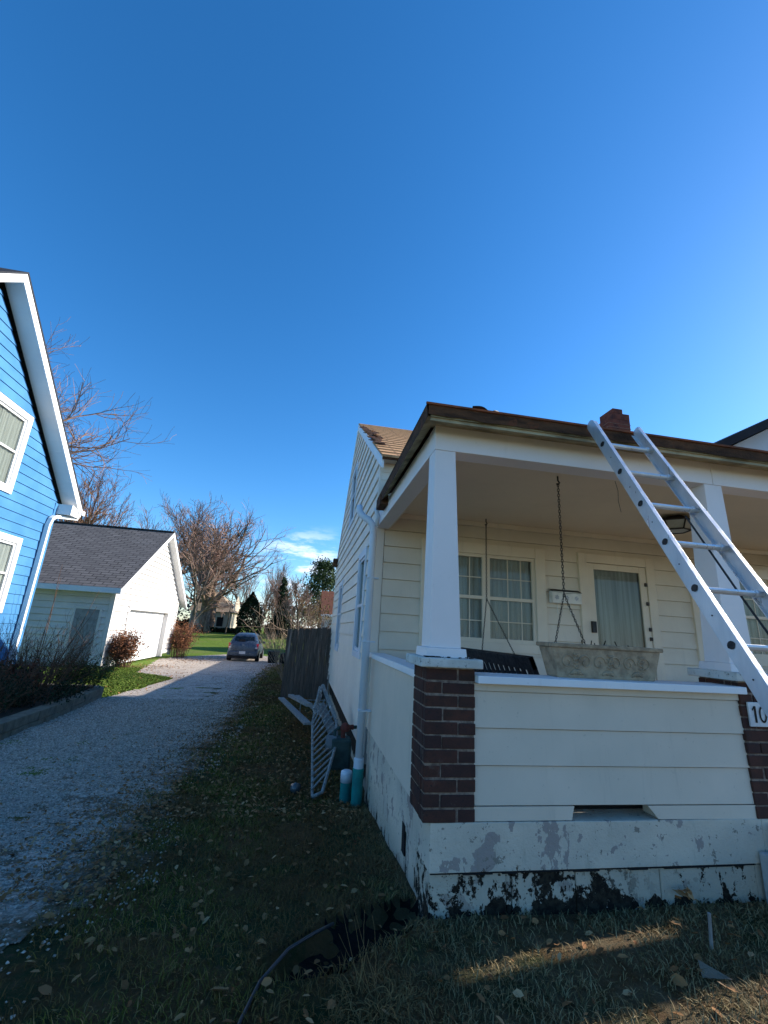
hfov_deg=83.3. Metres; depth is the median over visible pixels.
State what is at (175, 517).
maple tree
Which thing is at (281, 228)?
sky
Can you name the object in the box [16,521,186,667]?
white garage
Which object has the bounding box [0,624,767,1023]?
ground
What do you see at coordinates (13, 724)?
retaining wall
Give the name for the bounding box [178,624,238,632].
dark hedge
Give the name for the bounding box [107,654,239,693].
garage leaves
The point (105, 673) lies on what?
green shrub
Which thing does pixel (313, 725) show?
slatted gate
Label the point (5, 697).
bare shrub
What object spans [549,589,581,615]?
mailbox
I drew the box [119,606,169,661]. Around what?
garage door
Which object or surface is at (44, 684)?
bare shrub
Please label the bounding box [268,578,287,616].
bare tree
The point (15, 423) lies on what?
window
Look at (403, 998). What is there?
dry grass clump
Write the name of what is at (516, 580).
window
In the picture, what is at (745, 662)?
extension ladder
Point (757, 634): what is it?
window
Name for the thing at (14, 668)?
russet shrub
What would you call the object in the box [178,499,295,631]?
old maple
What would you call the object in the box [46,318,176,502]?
bare tree
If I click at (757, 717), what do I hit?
house number sign
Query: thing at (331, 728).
white board
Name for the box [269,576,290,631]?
spruce tree
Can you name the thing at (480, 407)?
shingle scrap
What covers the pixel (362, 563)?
window
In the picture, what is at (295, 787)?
glass ball
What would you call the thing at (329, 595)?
rust roofed garage
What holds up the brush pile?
on the ground at (320, 942)
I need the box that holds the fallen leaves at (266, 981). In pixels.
[0,776,767,1023]
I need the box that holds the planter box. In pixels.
[536,640,662,681]
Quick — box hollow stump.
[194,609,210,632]
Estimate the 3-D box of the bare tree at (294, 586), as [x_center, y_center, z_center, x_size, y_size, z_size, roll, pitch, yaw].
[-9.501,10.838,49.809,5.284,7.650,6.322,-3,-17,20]
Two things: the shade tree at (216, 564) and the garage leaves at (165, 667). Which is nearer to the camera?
the garage leaves at (165, 667)
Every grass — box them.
[43,667,171,696]
[126,664,351,796]
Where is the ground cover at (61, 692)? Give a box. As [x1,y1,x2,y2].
[1,671,89,707]
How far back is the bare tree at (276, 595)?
61.47 m
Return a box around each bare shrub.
[0,604,111,704]
[0,613,138,693]
[0,649,54,713]
[234,594,331,679]
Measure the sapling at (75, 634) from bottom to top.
2.111 m
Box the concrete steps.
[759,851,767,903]
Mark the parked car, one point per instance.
(246, 645)
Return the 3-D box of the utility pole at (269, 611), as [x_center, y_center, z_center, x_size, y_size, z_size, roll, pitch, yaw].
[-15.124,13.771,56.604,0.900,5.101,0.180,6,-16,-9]
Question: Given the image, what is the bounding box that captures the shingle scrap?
[472,406,486,409]
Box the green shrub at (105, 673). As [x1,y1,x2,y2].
[42,652,120,690]
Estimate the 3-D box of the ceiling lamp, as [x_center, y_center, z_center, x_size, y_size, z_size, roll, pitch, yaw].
[3.298,0.146,4.888,0.402,0.159,0.409,6,-16,-9]
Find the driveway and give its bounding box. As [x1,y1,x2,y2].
[0,654,278,951]
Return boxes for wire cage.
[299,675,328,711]
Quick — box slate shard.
[698,960,732,979]
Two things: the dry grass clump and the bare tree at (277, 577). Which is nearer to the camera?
the dry grass clump
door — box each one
[62,605,102,664]
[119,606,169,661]
[576,552,665,680]
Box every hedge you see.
[175,618,189,626]
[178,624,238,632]
[263,625,316,633]
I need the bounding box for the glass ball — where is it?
[290,782,300,793]
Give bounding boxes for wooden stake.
[707,912,713,948]
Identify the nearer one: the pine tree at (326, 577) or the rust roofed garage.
the rust roofed garage
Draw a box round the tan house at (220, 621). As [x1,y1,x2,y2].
[189,592,239,628]
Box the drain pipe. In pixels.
[350,757,363,806]
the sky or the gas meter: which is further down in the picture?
the gas meter
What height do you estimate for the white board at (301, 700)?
0.209 m
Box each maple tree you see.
[55,462,180,533]
[132,492,226,574]
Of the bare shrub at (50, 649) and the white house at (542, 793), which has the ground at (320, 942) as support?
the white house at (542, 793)
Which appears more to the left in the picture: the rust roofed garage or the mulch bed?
the mulch bed
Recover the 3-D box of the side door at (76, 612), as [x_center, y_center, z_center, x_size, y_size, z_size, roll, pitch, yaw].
[-11.166,4.554,15.968,1.010,2.080,0.060,6,-16,-9]
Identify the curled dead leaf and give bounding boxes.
[672,887,694,900]
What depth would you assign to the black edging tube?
1.88 m
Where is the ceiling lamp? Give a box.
[662,515,690,533]
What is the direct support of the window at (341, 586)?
in the white house at (542, 793)
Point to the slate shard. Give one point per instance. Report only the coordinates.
(710, 972)
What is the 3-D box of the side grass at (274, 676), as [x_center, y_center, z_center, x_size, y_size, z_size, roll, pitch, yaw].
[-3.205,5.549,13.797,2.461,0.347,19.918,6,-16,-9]
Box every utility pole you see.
[225,594,233,634]
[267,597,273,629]
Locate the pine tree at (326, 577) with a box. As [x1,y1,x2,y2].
[293,555,336,625]
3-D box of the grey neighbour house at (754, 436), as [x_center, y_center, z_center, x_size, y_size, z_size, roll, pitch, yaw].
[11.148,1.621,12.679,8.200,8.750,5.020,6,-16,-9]
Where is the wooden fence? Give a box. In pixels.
[280,627,331,699]
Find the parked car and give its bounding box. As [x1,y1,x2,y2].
[226,629,264,661]
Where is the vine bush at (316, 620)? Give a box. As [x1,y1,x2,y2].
[281,578,333,656]
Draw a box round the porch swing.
[461,476,584,674]
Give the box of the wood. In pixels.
[177,597,320,628]
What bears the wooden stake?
on the ground at (320, 942)
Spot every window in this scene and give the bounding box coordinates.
[0,392,33,493]
[0,532,22,612]
[216,617,222,625]
[334,579,343,651]
[348,459,358,529]
[352,546,367,658]
[418,538,547,654]
[690,563,767,666]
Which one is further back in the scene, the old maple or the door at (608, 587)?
the old maple
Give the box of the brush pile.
[258,627,291,649]
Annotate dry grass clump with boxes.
[316,905,427,1023]
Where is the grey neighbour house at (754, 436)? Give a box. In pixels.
[714,419,767,450]
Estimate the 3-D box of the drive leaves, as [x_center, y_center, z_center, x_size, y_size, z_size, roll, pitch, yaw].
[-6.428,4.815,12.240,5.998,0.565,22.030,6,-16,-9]
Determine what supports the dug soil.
on the ground at (320, 942)
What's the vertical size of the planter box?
0.248 m
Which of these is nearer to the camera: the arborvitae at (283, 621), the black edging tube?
the black edging tube
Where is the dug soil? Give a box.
[263,898,425,981]
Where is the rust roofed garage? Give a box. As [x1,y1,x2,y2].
[318,591,333,655]
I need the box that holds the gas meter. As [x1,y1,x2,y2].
[325,723,356,769]
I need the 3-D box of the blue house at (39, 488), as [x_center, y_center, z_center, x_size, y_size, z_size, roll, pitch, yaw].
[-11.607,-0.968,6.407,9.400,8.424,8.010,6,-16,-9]
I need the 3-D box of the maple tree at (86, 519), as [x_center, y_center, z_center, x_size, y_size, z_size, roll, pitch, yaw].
[-23.797,3.003,36.545,8.048,15.606,10.348,0,-16,13]
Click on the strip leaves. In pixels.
(235, 801)
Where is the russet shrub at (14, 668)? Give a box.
[0,657,48,692]
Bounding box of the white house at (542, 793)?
[327,401,767,919]
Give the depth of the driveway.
4.08 m
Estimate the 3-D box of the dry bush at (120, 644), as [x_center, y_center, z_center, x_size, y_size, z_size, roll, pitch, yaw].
[-10.007,5.176,16.639,2.235,1.658,1.689,-7,-19,33]
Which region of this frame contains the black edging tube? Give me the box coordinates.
[237,922,333,1023]
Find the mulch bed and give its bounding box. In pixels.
[0,686,89,717]
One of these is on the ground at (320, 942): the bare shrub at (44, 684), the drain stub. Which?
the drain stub
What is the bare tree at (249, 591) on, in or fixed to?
on the ground at (320, 942)
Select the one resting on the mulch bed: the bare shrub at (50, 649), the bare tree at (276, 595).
the bare shrub at (50, 649)
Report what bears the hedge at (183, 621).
on the ground at (320, 942)
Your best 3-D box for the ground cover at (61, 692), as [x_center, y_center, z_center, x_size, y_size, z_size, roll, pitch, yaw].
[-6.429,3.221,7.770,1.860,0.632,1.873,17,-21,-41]
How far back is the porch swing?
3.77 m
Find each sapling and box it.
[34,564,62,662]
[42,592,98,688]
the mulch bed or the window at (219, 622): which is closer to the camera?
the mulch bed
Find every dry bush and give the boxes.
[107,625,154,667]
[168,617,212,657]
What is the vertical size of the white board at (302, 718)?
0.090 m
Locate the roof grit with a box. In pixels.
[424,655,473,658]
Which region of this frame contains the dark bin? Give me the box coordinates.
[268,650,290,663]
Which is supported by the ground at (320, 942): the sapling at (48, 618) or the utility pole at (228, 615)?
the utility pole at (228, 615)
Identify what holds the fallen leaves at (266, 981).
on the ground at (320, 942)
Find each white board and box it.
[278,697,310,724]
[288,694,312,706]
[318,703,334,734]
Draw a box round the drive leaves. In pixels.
[0,662,278,903]
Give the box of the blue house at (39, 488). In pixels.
[0,267,84,668]
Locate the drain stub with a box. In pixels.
[339,769,351,802]
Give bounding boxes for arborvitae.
[233,592,262,634]
[267,606,293,638]
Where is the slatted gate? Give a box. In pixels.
[311,684,337,797]
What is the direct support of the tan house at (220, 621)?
on the ground at (320, 942)
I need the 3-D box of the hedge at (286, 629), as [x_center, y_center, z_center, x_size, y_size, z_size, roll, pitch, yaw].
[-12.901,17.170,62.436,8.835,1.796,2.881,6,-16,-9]
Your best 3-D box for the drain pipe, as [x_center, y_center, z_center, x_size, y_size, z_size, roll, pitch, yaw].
[-0.273,2.791,4.389,0.116,0.525,0.116,6,-16,-9]
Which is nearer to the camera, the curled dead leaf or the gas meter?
the curled dead leaf
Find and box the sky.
[0,0,767,627]
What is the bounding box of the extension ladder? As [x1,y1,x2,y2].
[587,420,767,716]
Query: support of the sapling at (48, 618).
on the mulch bed
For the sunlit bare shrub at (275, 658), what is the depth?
15.33 m
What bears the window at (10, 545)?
in the blue house at (39, 488)
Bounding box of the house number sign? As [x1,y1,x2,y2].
[746,702,767,726]
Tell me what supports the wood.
on the ground at (320, 942)
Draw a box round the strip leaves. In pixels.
[128,665,360,819]
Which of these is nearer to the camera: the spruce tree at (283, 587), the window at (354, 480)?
the window at (354, 480)
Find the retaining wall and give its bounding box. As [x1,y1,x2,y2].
[0,683,103,739]
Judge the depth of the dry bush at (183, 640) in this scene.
24.08 m
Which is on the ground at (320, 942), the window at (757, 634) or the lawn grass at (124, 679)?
the lawn grass at (124, 679)
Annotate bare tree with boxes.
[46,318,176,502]
[216,563,262,623]
[260,552,292,628]
[265,573,299,617]
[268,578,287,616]
[270,571,328,628]
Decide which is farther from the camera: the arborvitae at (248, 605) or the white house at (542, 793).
the arborvitae at (248, 605)
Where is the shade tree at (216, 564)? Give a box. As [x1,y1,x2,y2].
[159,504,251,628]

